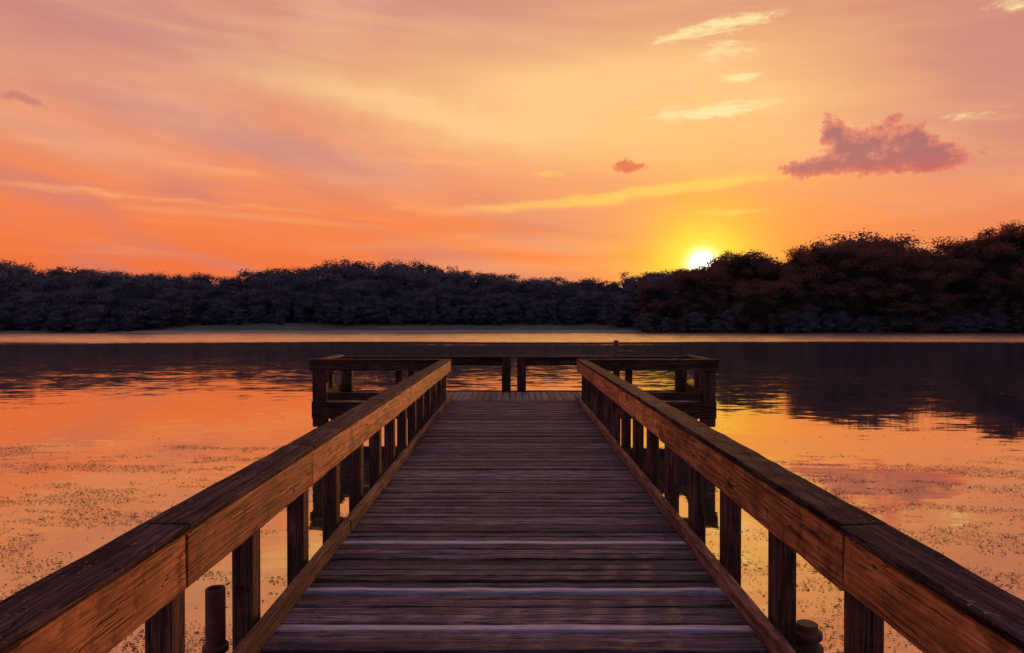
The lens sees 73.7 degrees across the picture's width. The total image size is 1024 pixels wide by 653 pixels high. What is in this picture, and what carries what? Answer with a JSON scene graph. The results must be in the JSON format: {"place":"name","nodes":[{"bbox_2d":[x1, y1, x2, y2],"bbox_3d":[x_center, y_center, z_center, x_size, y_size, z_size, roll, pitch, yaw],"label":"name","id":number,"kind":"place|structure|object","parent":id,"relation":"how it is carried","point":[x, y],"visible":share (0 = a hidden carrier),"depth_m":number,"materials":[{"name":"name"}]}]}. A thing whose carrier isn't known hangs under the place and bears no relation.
{"place":"outdoors","nodes":[
{"label":"outdoors","id":0,"kind":"place"},
{"bbox_2d":[0,332,1023,652],"bbox_3d":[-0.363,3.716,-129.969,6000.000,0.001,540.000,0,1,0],"label":"water","id":1,"kind":"structure","parent":0,"point":[896,404],"depth_m":15.92,"materials":[{"name":"orange liquid"}]},
{"bbox_2d":[202,585,228,652],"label":"steel pipe pile","id":2,"kind":"object","parent":1,"relation":"in","point":[216,641],"visible":1,"depth_m":3.54,"materials":[{"name":"brown metal"}]},
{"bbox_2d":[0,355,1023,652],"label":"pier","id":3,"kind":"structure","parent":1,"relation":"in","point":[508,519],"depth_m":3.91,"materials":[{"name":"brown wood"}]},
{"bbox_2d":[0,359,1023,652],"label":"floating pondweed","id":4,"kind":"object","parent":1,"relation":"on","point":[382,469],"visible":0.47,"depth_m":8.51,"materials":[{"name":"plant"}]},
{"bbox_2d":[613,340,618,355],"bbox_3d":[2.373,2.527,15.600,0.120,4.430,0.120,0,1,0],"label":"steel pipe pile","id":5,"kind":"object","parent":1,"relation":"in","point":[615,347],"visible":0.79,"depth_m":15.53,"materials":[{"name":"brown metal"}]},
{"bbox_2d":[796,619,823,652],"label":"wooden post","id":6,"kind":"object","parent":1,"relation":"in","point":[809,636],"visible":0.82,"depth_m":3.44,"materials":[{"name":"brown wood"}]},
{"bbox_2d":[0,318,1023,332],"bbox_3d":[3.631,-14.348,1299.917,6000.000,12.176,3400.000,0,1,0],"label":"ground","id":7,"kind":"structure","parent":0,"point":[291,326],"depth_m":134.91,"materials":[{"name":"black soil"}]},
{"bbox_2d":[0,223,1023,332],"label":"woodland","id":8,"kind":"object","parent":7,"relation":"on","point":[91,300],"visible":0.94,"depth_m":142.59,"materials":[{"name":"plant"}]},
{"bbox_2d":[624,279,649,298],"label":"tree","id":9,"kind":"object","parent":7,"relation":"on","point":[643,293],"visible":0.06,"depth_m":143.48,"materials":[{"name":"green plant"}]},
{"bbox_2d":[631,281,675,327],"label":"tree","id":10,"kind":"object","parent":7,"relation":"on","point":[654,292],"visible":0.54,"depth_m":133.72,"materials":[{"name":"green plant"}]},
{"bbox_2d":[636,302,677,331],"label":"tree","id":11,"kind":"object","parent":7,"relation":"on","point":[658,310],"visible":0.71,"depth_m":129.38,"materials":[{"name":"green plant"}]},
{"bbox_2d":[665,270,692,282],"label":"tree","id":12,"kind":"object","parent":7,"relation":"on","point":[674,278],"visible":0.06,"depth_m":140.11,"materials":[{"name":"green plant"}]},
{"bbox_2d":[663,266,695,277],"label":"tree","id":13,"kind":"object","parent":7,"relation":"on","point":[676,269],"visible":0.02,"depth_m":147.01,"materials":[{"name":"green plant"}]},
{"bbox_2d":[665,267,700,284],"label":"tree","id":14,"kind":"object","parent":7,"relation":"on","point":[692,270],"visible":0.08,"depth_m":139.79,"materials":[{"name":"green plant"}]},
{"bbox_2d":[665,271,721,307],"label":"tree","id":15,"kind":"object","parent":7,"relation":"on","point":[685,282],"visible":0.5,"depth_m":132.16,"materials":[{"name":"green plant"}]},
{"bbox_2d":[666,269,735,318],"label":"tree","id":16,"kind":"object","parent":7,"relation":"on","point":[701,291],"visible":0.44,"depth_m":131.50,"materials":[{"name":"green plant"}]},
{"bbox_2d":[675,268,728,280],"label":"tree","id":17,"kind":"object","parent":7,"relation":"on","point":[700,273],"visible":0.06,"depth_m":137.38,"materials":[{"name":"green plant"}]},
{"bbox_2d":[676,267,744,303],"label":"tree","id":18,"kind":"object","parent":7,"relation":"on","point":[722,275],"visible":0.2,"depth_m":133.51,"materials":[{"name":"green plant"}]},
{"bbox_2d":[693,263,743,324],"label":"tree","id":19,"kind":"object","parent":7,"relation":"on","point":[715,268],"visible":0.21,"depth_m":137.37,"materials":[{"name":"green plant"}]},
{"bbox_2d":[701,249,780,323],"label":"tree","id":20,"kind":"object","parent":7,"relation":"on","point":[747,270],"visible":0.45,"depth_m":138.99,"materials":[{"name":"green plant"}]},
{"bbox_2d":[728,279,786,332],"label":"tree","id":21,"kind":"object","parent":7,"relation":"on","point":[761,312],"visible":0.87,"depth_m":123.24,"materials":[{"name":"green plant"}]},
{"bbox_2d":[744,278,777,325],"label":"tree","id":22,"kind":"object","parent":7,"relation":"on","point":[754,280],"visible":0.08,"depth_m":131.42,"materials":[{"name":"green plant"}]},
{"bbox_2d":[753,262,786,286],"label":"tree","id":23,"kind":"object","parent":7,"relation":"on","point":[767,277],"visible":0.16,"depth_m":138.86,"materials":[{"name":"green plant"}]},
{"bbox_2d":[753,275,827,332],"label":"tree","id":24,"kind":"object","parent":7,"relation":"on","point":[796,293],"visible":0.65,"depth_m":123.00,"materials":[{"name":"green plant"}]},
{"bbox_2d":[773,246,828,278],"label":"tree","id":25,"kind":"object","parent":7,"relation":"on","point":[794,255],"visible":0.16,"depth_m":137.97,"materials":[{"name":"green plant"}]},
{"bbox_2d":[777,261,840,314],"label":"tree","id":26,"kind":"object","parent":7,"relation":"on","point":[810,276],"visible":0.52,"depth_m":128.27,"materials":[{"name":"green plant"}]},
{"bbox_2d":[773,236,856,275],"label":"tree","id":27,"kind":"object","parent":7,"relation":"on","point":[817,249],"visible":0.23,"depth_m":137.83,"materials":[{"name":"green plant"}]},
{"bbox_2d":[805,289,838,331],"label":"tree","id":28,"kind":"object","parent":7,"relation":"on","point":[816,301],"visible":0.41,"depth_m":124.97,"materials":[{"name":"green plant"}]},
{"bbox_2d":[797,242,892,322],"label":"tree","id":29,"kind":"object","parent":7,"relation":"on","point":[840,260],"visible":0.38,"depth_m":128.22,"materials":[{"name":"green plant"}]},
{"bbox_2d":[824,239,914,264],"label":"tree","id":30,"kind":"object","parent":7,"relation":"on","point":[860,244],"visible":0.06,"depth_m":137.19,"materials":[{"name":"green plant"}]},
{"bbox_2d":[829,243,923,329],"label":"tree","id":31,"kind":"object","parent":7,"relation":"on","point":[882,261],"visible":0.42,"depth_m":125.73,"materials":[{"name":"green plant"}]},
{"bbox_2d":[850,233,933,261],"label":"tree","id":32,"kind":"object","parent":7,"relation":"on","point":[891,243],"visible":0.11,"depth_m":137.71,"materials":[{"name":"green plant"}]},
{"bbox_2d":[878,251,954,311],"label":"tree","id":33,"kind":"object","parent":7,"relation":"on","point":[903,257],"visible":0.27,"depth_m":126.78,"materials":[{"name":"green plant"}]},
{"bbox_2d":[896,247,974,274],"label":"tree","id":34,"kind":"object","parent":7,"relation":"on","point":[935,256],"visible":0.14,"depth_m":134.12,"materials":[{"name":"green plant"}]},
{"bbox_2d":[914,258,975,316],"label":"tree","id":35,"kind":"object","parent":7,"relation":"on","point":[948,289],"visible":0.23,"depth_m":127.76,"materials":[{"name":"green plant"}]},
{"bbox_2d":[924,235,1006,276],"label":"tree","id":36,"kind":"object","parent":7,"relation":"on","point":[943,247],"visible":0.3,"depth_m":135.58,"materials":[{"name":"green plant"}]},
{"bbox_2d":[940,258,1013,327],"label":"tree","id":37,"kind":"object","parent":7,"relation":"on","point":[972,280],"visible":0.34,"depth_m":127.24,"materials":[{"name":"green plant"}]},
{"bbox_2d":[948,219,1023,261],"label":"tree","id":38,"kind":"object","parent":7,"relation":"on","point":[1004,235],"visible":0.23,"depth_m":134.14,"materials":[{"name":"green plant"}]},
{"bbox_2d":[950,239,1023,320],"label":"tree","id":39,"kind":"object","parent":7,"relation":"on","point":[1003,256],"visible":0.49,"depth_m":126.79,"materials":[{"name":"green plant"}]},
{"bbox_2d":[980,221,1023,265],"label":"tree","id":40,"kind":"object","parent":7,"relation":"on","point":[1021,243],"visible":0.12,"depth_m":134.09,"materials":[{"name":"green plant"}]},
{"bbox_2d":[991,268,1023,326],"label":"tree","id":41,"kind":"object","parent":7,"relation":"on","point":[1018,302],"visible":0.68,"depth_m":120.97,"materials":[{"name":"green plant"}]},
{"bbox_2d":[0,0,1023,287],"label":"sky","id":42,"kind":"structure","parent":0,"point":[571,140],"materials":[{"name":"orange"}]}
]}

